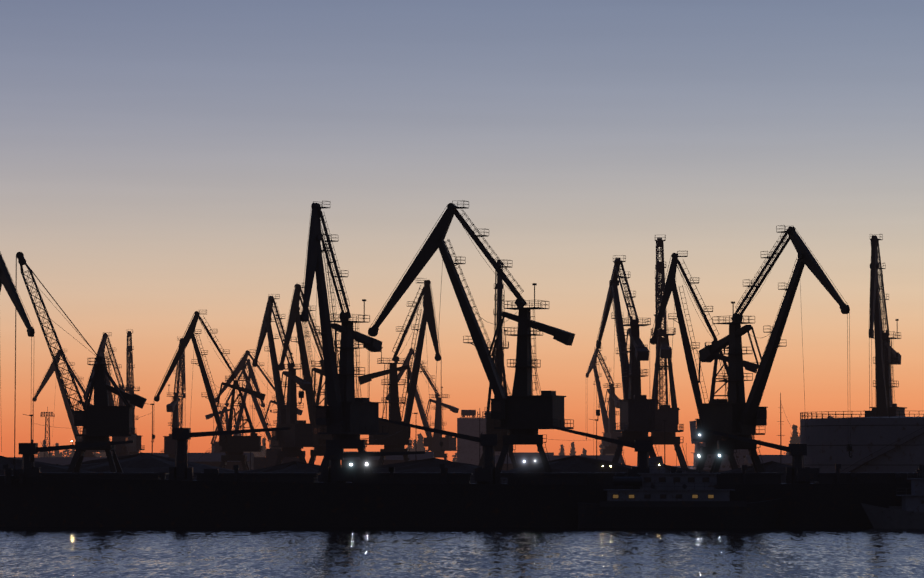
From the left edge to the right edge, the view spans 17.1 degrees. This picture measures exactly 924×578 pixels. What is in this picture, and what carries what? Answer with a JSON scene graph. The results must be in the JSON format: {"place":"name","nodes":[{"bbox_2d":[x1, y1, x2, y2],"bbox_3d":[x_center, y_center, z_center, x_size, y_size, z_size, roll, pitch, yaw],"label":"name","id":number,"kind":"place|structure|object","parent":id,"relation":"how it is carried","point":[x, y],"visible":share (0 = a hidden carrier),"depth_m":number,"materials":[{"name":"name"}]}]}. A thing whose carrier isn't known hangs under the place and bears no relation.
{"place":"outdoors","nodes":[
{"label":"outdoors","id":0,"kind":"place"},
{"bbox_2d":[0,527,923,577],"bbox_3d":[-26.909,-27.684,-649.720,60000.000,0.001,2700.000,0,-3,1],"label":"sea water","id":1,"kind":"structure","parent":0,"point":[381,552],"depth_m":336.36,"materials":[{"name":"blue liquid"}]},
{"bbox_2d":[0,418,923,526],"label":"dock","id":2,"kind":"object","parent":1,"relation":"on","point":[30,496],"visible":0.88,"depth_m":473.81,"materials":[{"name":"paint"}]},
{"bbox_2d":[578,439,786,527],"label":"workboat","id":3,"kind":"object","parent":1,"relation":"on","point":[659,498],"visible":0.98,"depth_m":466.16,"materials":[{"name":"paint"}]},
{"bbox_2d":[861,444,923,528],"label":"ship","id":4,"kind":"object","parent":1,"relation":"on","point":[908,513],"visible":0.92,"depth_m":463.54,"materials":[{"name":"black paint"}]},
{"bbox_2d":[0,0,923,465],"label":"sky","id":5,"kind":"structure","parent":0,"point":[162,162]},
{"label":"port ground","id":6,"kind":"structure","parent":0,"visible":0},
{"bbox_2d":[0,252,34,467],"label":"crane","id":7,"kind":"object","parent":6,"relation":"on","point":[6,281],"visible":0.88,"depth_m":483.65,"materials":[{"name":"paint"}]},
{"bbox_2d":[40,407,54,456],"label":"floodlight mast","id":8,"kind":"object","parent":6,"relation":"on","point":[42,414],"visible":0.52,"depth_m":1101.04,"materials":[{"name":"metal"}]},
{"bbox_2d":[32,349,104,456],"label":"crane","id":9,"kind":"object","parent":6,"relation":"on","point":[48,375],"visible":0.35,"depth_m":1004.23,"materials":[{"name":"paint"}]},
{"bbox_2d":[13,252,146,472],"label":"crane","id":10,"kind":"object","parent":6,"relation":"on","point":[101,420],"visible":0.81,"depth_m":519.79,"materials":[{"name":"paint"}]},
{"bbox_2d":[84,332,140,456],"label":"crane","id":11,"kind":"object","parent":6,"relation":"on","point":[125,449],"visible":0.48,"depth_m":797.03,"materials":[{"name":"paint"}]},
{"bbox_2d":[124,329,144,454],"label":"crane","id":12,"kind":"object","parent":6,"relation":"on","point":[129,356],"visible":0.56,"depth_m":903.66,"materials":[{"name":"paint"}]},
{"bbox_2d":[160,338,187,458],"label":"crane","id":13,"kind":"object","parent":6,"relation":"on","point":[170,443],"visible":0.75,"depth_m":800.58,"materials":[{"name":"paint"}]},
{"bbox_2d":[151,310,265,470],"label":"crane","id":14,"kind":"object","parent":6,"relation":"on","point":[234,448],"visible":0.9,"depth_m":650.01,"materials":[{"name":"paint"}]},
{"bbox_2d":[205,358,265,452],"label":"crane","id":15,"kind":"object","parent":6,"relation":"on","point":[217,448],"visible":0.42,"depth_m":1051.36,"materials":[{"name":"paint"}]},
{"bbox_2d":[196,400,302,470],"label":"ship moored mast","id":16,"kind":"object","parent":6,"relation":"on","point":[270,459],"visible":0.12,"depth_m":756.51,"materials":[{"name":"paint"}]},
{"bbox_2d":[212,349,302,450],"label":"crane","id":17,"kind":"object","parent":6,"relation":"on","point":[240,365],"visible":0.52,"depth_m":997.60,"materials":[{"name":"paint"}]},
{"bbox_2d":[252,294,317,464],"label":"crane","id":18,"kind":"object","parent":6,"relation":"on","point":[295,438],"visible":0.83,"depth_m":649.77,"materials":[{"name":"paint"}]},
{"bbox_2d":[278,282,341,466],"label":"crane","id":19,"kind":"object","parent":6,"relation":"on","point":[319,440],"visible":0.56,"depth_m":656.50,"materials":[{"name":"paint"}]},
{"bbox_2d":[298,201,388,481],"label":"crane","id":20,"kind":"object","parent":6,"relation":"on","point":[346,417],"visible":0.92,"depth_m":497.09,"materials":[{"name":"paint"}]},
{"bbox_2d":[9,452,791,470],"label":"warehouses","id":21,"kind":"structure","parent":6,"relation":"on","point":[212,459],"depth_m":859.12,"materials":[{"name":"black"}]},
{"bbox_2d":[359,278,443,465],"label":"crane","id":22,"kind":"object","parent":6,"relation":"on","point":[396,442],"visible":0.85,"depth_m":649.78,"materials":[{"name":"paint"}]},
{"bbox_2d":[0,452,813,483],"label":"cargo piles","id":23,"kind":"object","parent":6,"relation":"on","point":[141,462],"visible":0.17,"depth_m":537.81,"materials":[{"name":"black"}]},
{"bbox_2d":[386,347,459,459],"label":"crane","id":24,"kind":"object","parent":6,"relation":"on","point":[430,442],"visible":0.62,"depth_m":1048.22,"materials":[{"name":"paint"}]},
{"bbox_2d":[35,415,832,461],"bbox_3d":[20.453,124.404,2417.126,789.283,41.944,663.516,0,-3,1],"label":"tree line","id":25,"kind":"object","parent":6,"relation":"on","point":[418,444],"visible":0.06,"depth_m":2538.05,"materials":[{"name":"plant"}]},
{"bbox_2d":[23,393,918,470],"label":"masts","id":26,"kind":"object","parent":6,"relation":"on","point":[780,421],"visible":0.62,"depth_m":598.75,"materials":[{"name":"metal"}]},
{"bbox_2d":[368,200,574,483],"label":"crane","id":27,"kind":"object","parent":6,"relation":"on","point":[523,413],"visible":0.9,"depth_m":499.09,"materials":[{"name":"paint"}]},
{"bbox_2d":[478,260,518,467],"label":"crane","id":28,"kind":"object","parent":6,"relation":"on","point":[491,424],"visible":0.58,"depth_m":614.71,"materials":[{"name":"paint"}]},
{"bbox_2d":[457,410,553,466],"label":"building","id":29,"kind":"structure","parent":6,"relation":"on","point":[468,453],"depth_m":1248.25,"materials":[{"name":"paint"}]},
{"bbox_2d":[586,347,625,464],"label":"crane","id":30,"kind":"object","parent":6,"relation":"on","point":[608,432],"visible":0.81,"depth_m":1098.20,"materials":[{"name":"paint"}]},
{"bbox_2d":[596,255,661,462],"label":"crane","id":31,"kind":"object","parent":6,"relation":"on","point":[637,410],"visible":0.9,"depth_m":597.55,"materials":[{"name":"paint"}]},
{"bbox_2d":[651,235,687,468],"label":"crane","id":32,"kind":"object","parent":6,"relation":"on","point":[663,349],"visible":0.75,"depth_m":696.01,"materials":[{"name":"paint"}]},
{"bbox_2d":[647,251,757,470],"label":"crane","id":33,"kind":"object","parent":6,"relation":"on","point":[710,441],"visible":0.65,"depth_m":558.33,"materials":[{"name":"paint"}]},
{"bbox_2d":[689,421,748,471],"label":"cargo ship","id":34,"kind":"object","parent":6,"relation":"on","point":[740,454],"visible":0.21,"depth_m":890.38,"materials":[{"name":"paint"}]},
{"bbox_2d":[694,225,852,472],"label":"crane","id":35,"kind":"object","parent":6,"relation":"on","point":[736,413],"visible":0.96,"depth_m":494.95,"materials":[{"name":"paint"}]},
{"bbox_2d":[800,411,923,472],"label":"storage tank","id":36,"kind":"object","parent":6,"relation":"on","point":[886,444],"visible":0.73,"depth_m":543.36,"materials":[{"name":"paint"}]},
{"bbox_2d":[865,234,906,416],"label":"crane","id":37,"kind":"object","parent":6,"relation":"on","point":[887,356],"visible":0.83,"depth_m":633.10,"materials":[{"name":"paint"}]}
]}

